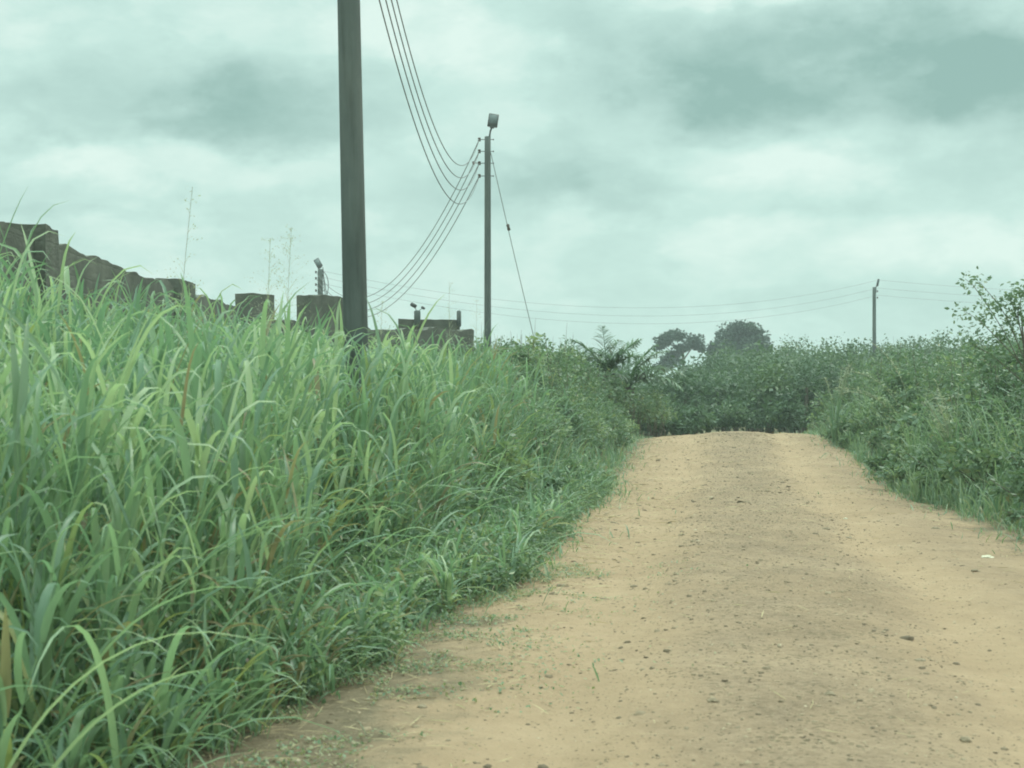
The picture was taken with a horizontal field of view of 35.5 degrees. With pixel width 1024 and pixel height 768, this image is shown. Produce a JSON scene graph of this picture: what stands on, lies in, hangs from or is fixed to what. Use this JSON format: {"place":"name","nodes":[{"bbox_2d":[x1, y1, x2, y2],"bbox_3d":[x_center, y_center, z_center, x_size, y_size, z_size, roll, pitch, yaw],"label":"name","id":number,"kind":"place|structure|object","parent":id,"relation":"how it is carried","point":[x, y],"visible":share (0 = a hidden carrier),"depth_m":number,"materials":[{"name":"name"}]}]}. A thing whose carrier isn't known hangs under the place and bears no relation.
{"place":"outdoors","nodes":[
{"label":"outdoors","id":0,"kind":"place"},
{"bbox_2d":[0,190,625,767],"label":"tall grass","id":1,"kind":"structure","parent":0,"point":[150,708],"depth_m":7.70,"materials":[{"name":"green plant"}]},
{"bbox_2d":[0,0,1023,382],"label":"sky","id":2,"kind":"structure","parent":0,"point":[649,157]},
{"bbox_2d":[16,425,1019,767],"bbox_3d":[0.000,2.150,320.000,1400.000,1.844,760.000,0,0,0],"label":"ground","id":3,"kind":"structure","parent":0,"point":[602,457],"depth_m":83.01,"materials":[{"name":"soil"}]},
{"bbox_2d":[0,222,236,335],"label":"boundary wall","id":4,"kind":"structure","parent":3,"relation":"on","point":[46,243],"depth_m":16.88,"materials":[{"name":"grey concrete"}]},
{"bbox_2d":[157,187,203,552],"bbox_3d":[-1.900,0.164,9.221,0.288,2.595,0.300,0,0,0],"label":"seed stalk","id":5,"kind":"object","parent":3,"relation":"on","point":[181,284],"visible":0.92,"depth_m":9.20,"materials":[{"name":"plant"}]},
{"bbox_2d":[241,238,292,347],"bbox_3d":[-1.942,0.148,12.504,0.485,2.588,0.461,0,0,0],"label":"seed stalk","id":6,"kind":"object","parent":3,"relation":"on","point":[269,261],"visible":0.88,"depth_m":12.50,"materials":[{"name":"plant"}]},
{"bbox_2d":[251,224,313,381],"bbox_3d":[-1.868,0.059,13.213,0.485,2.745,0.488,0,0,-28],"label":"seed stalk","id":7,"kind":"object","parent":3,"relation":"on","point":[291,228],"visible":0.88,"depth_m":13.20,"materials":[{"name":"plant"}]},
{"bbox_2d":[314,258,328,294],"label":"utility pole","id":8,"kind":"object","parent":3,"relation":"on","point":[319,265],"visible":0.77,"depth_m":71.94,"materials":[{"name":"concrete"}]},
{"bbox_2d":[327,284,876,323],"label":"power line","id":9,"kind":"object","parent":8,"relation":"attached to","point":[618,323],"visible":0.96,"depth_m":84.83,"materials":[{"name":"metal"}]},
{"bbox_2d":[337,0,369,526],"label":"utility pole","id":10,"kind":"object","parent":3,"relation":"on","point":[354,277],"visible":0.52,"depth_m":13.91,"materials":[{"name":"concrete"}]},
{"bbox_2d":[236,293,472,356],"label":"boundary wall","id":11,"kind":"structure","parent":3,"relation":"on","point":[325,302],"depth_m":32.26,"materials":[{"name":"grey concrete"}]},
{"bbox_2d":[369,299,392,345],"bbox_3d":[-1.363,0.297,15.998,0.446,2.292,0.320,0,0,20],"label":"seed stalk","id":12,"kind":"object","parent":3,"relation":"on","point":[381,319],"visible":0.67,"depth_m":15.99,"materials":[{"name":"plant"}]},
{"bbox_2d":[154,332,677,706],"bbox_3d":[-0.287,0.216,30.887,7.690,3.305,47.652,0,0,5],"label":"thicket","id":13,"kind":"object","parent":3,"relation":"on","point":[540,536],"visible":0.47,"depth_m":16.36,"materials":[{"name":"green plant"}]},
{"bbox_2d":[398,303,460,329],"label":"unfinished building","id":14,"kind":"structure","parent":3,"relation":"on","point":[441,323],"depth_m":42.01,"materials":[{"name":"concrete"}]},
{"bbox_2d":[442,288,473,341],"bbox_3d":[-0.821,0.087,22.009,0.373,3.004,0.615,0,0,43],"label":"seed stalk","id":15,"kind":"object","parent":3,"relation":"on","point":[451,322],"visible":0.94,"depth_m":21.99,"materials":[{"name":"plant"}]},
{"bbox_2d":[282,321,639,516],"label":"thicket grass","id":16,"kind":"structure","parent":3,"relation":"on","point":[608,454],"depth_m":22.01,"materials":[{"name":"green plant"}]},
{"bbox_2d":[463,300,485,350],"bbox_3d":[-0.528,0.209,22.997,0.339,2.848,0.476,0,0,45],"label":"seed stalk","id":17,"kind":"object","parent":3,"relation":"on","point":[476,323],"visible":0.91,"depth_m":23.00,"materials":[{"name":"plant"}]},
{"bbox_2d":[472,113,498,348],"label":"utility pole","id":18,"kind":"object","parent":3,"relation":"on","point":[493,121],"visible":0.83,"depth_m":45.92,"materials":[{"name":"concrete"}]},
{"bbox_2d":[316,154,477,303],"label":"power line","id":19,"kind":"object","parent":18,"relation":"attached to","point":[431,240],"visible":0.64,"depth_m":51.22,"materials":[{"name":"metal"}]},
{"bbox_2d":[316,166,477,309],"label":"power line","id":20,"kind":"object","parent":18,"relation":"attached to","point":[435,243],"visible":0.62,"depth_m":50.92,"materials":[{"name":"metal"}]},
{"bbox_2d":[316,179,477,316],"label":"power line","id":21,"kind":"object","parent":18,"relation":"attached to","point":[433,256],"visible":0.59,"depth_m":50.99,"materials":[{"name":"metal"}]},
{"bbox_2d":[317,143,477,296],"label":"power line","id":22,"kind":"object","parent":18,"relation":"attached to","point":[427,237],"visible":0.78,"depth_m":51.79,"materials":[{"name":"metal"}]},
{"bbox_2d":[379,0,478,203],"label":"power line","id":23,"kind":"object","parent":18,"relation":"attached to","point":[410,108],"visible":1,"depth_m":23.16,"materials":[{"name":"metal"}]},
{"bbox_2d":[385,0,479,189],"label":"power line","id":24,"kind":"object","parent":18,"relation":"attached to","point":[414,101],"visible":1,"depth_m":23.97,"materials":[{"name":"metal"}]},
{"bbox_2d":[391,0,479,177],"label":"power line","id":25,"kind":"object","parent":18,"relation":"attached to","point":[418,96],"visible":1,"depth_m":24.88,"materials":[{"name":"metal"}]},
{"bbox_2d":[396,0,479,165],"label":"power line","id":26,"kind":"object","parent":18,"relation":"attached to","point":[422,92],"visible":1,"depth_m":25.70,"materials":[{"name":"metal"}]},
{"bbox_2d":[491,154,533,335],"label":"stay wire","id":27,"kind":"object","parent":18,"relation":"attached to","point":[508,227],"visible":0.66,"depth_m":45.99,"materials":[{"name":"metal"}]},
{"bbox_2d":[329,318,670,521],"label":"thicket twigs","id":28,"kind":"object","parent":3,"relation":"on","point":[650,431],"visible":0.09,"depth_m":35.12,"materials":[{"name":"green plant"}]},
{"bbox_2d":[569,325,646,393],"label":"palm","id":29,"kind":"object","parent":3,"relation":"on","point":[611,362],"visible":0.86,"depth_m":46.37,"materials":[{"name":"green plant"}]},
{"bbox_2d":[586,343,685,418],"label":"palm","id":30,"kind":"object","parent":3,"relation":"on","point":[637,371],"visible":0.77,"depth_m":48.34,"materials":[{"name":"green plant"}]},
{"bbox_2d":[652,328,706,370],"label":"umbrella tree","id":31,"kind":"object","parent":3,"relation":"on","point":[690,343],"visible":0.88,"depth_m":184.45,"materials":[{"name":"green plant"}]},
{"bbox_2d":[704,319,773,364],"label":"round tree","id":32,"kind":"object","parent":3,"relation":"on","point":[742,335],"visible":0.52,"depth_m":184.16,"materials":[{"name":"green plant"}]},
{"bbox_2d":[598,325,1021,437],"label":"woodland","id":33,"kind":"object","parent":3,"relation":"on","point":[782,374],"depth_m":63.16,"materials":[{"name":"green plant"}]},
{"bbox_2d":[800,363,866,445],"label":"seeding grass","id":34,"kind":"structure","parent":3,"relation":"on","point":[837,416],"depth_m":36.95,"materials":[{"name":"green plant"}]},
{"bbox_2d":[872,279,879,354],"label":"utility pole","id":35,"kind":"object","parent":3,"relation":"on","point":[874,320],"visible":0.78,"depth_m":99.91,"materials":[{"name":"concrete"}]},
{"bbox_2d":[324,271,876,307],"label":"power line","id":36,"kind":"object","parent":35,"relation":"attached to","point":[610,307],"visible":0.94,"depth_m":83.04,"materials":[{"name":"metal"}]},
{"bbox_2d":[328,278,875,315],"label":"power line","id":37,"kind":"object","parent":35,"relation":"attached to","point":[612,315],"visible":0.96,"depth_m":84.11,"materials":[{"name":"metal"}]},
{"bbox_2d":[839,343,979,467],"bbox_3d":[6.629,0.497,26.004,1.951,2.373,1.800,0,0,-32],"label":"reed clump","id":38,"kind":"object","parent":3,"relation":"on","point":[910,448],"visible":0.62,"depth_m":26.03,"materials":[{"name":"green plant"}]},
{"bbox_2d":[805,326,1023,523],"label":"thicket","id":39,"kind":"object","parent":3,"relation":"on","point":[883,435],"visible":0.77,"depth_m":27.98,"materials":[{"name":"green plant"}]},
{"bbox_2d":[806,342,1023,530],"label":"grass","id":40,"kind":"structure","parent":3,"relation":"on","point":[963,497],"depth_m":21.80,"materials":[{"name":"green plant"}]},
{"bbox_2d":[883,378,996,490],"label":"seeding grass","id":41,"kind":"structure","parent":3,"relation":"on","point":[947,426],"depth_m":22.05,"materials":[{"name":"green plant"}]},
{"bbox_2d":[944,266,1023,382],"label":"sapling","id":42,"kind":"object","parent":3,"relation":"on","point":[1010,296],"visible":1,"depth_m":21.46,"materials":[{"name":"green plant"}]},
{"bbox_2d":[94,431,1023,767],"bbox_3d":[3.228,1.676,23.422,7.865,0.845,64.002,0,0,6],"label":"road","id":43,"kind":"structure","parent":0,"point":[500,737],"depth_m":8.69,"materials":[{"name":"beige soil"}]},
{"bbox_2d":[417,704,427,708],"bbox_3d":[-0.406,1.462,7.245,0.048,0.022,0.056,0,0,-40],"label":"stone","id":44,"kind":"object","parent":43,"relation":"on","point":[422,706],"visible":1,"depth_m":7.23,"materials":[{"name":"beige stone"}]},
{"bbox_2d":[128,429,1023,767],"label":"verge grass","id":45,"kind":"structure","parent":43,"relation":"on","point":[512,589],"depth_m":9.25,"materials":[{"name":"green plant"}]},
{"bbox_2d":[174,431,1022,767],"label":"straw litter","id":46,"kind":"object","parent":43,"relation":"on","point":[598,593],"visible":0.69,"depth_m":12.01,"materials":[{"name":"beige plant"}]},
{"bbox_2d":[707,697,716,702],"bbox_3d":[0.889,1.405,7.086,0.049,0.031,0.055,0,0,17],"label":"stone","id":47,"kind":"object","parent":43,"relation":"on","point":[713,699],"visible":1,"depth_m":7.07,"materials":[{"name":"beige stone"}]},
{"bbox_2d":[824,691,834,695],"bbox_3d":[1.443,1.411,7.270,0.058,0.028,0.038,0,0,19],"label":"stone","id":48,"kind":"object","parent":43,"relation":"on","point":[829,693],"visible":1,"depth_m":7.26,"materials":[{"name":"beige stone"}]},
{"bbox_2d":[960,736,971,742],"bbox_3d":[1.820,1.429,6.420,0.047,0.032,0.058,0,0,3],"label":"stone","id":49,"kind":"object","parent":43,"relation":"on","point":[964,739],"visible":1,"depth_m":6.40,"materials":[{"name":"beige stone"}]},
{"bbox_2d":[981,555,993,557],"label":"litter","id":50,"kind":"object","parent":43,"relation":"on","point":[986,556],"visible":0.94,"depth_m":13.56,"materials":[{"name":"white paper"}]}
]}

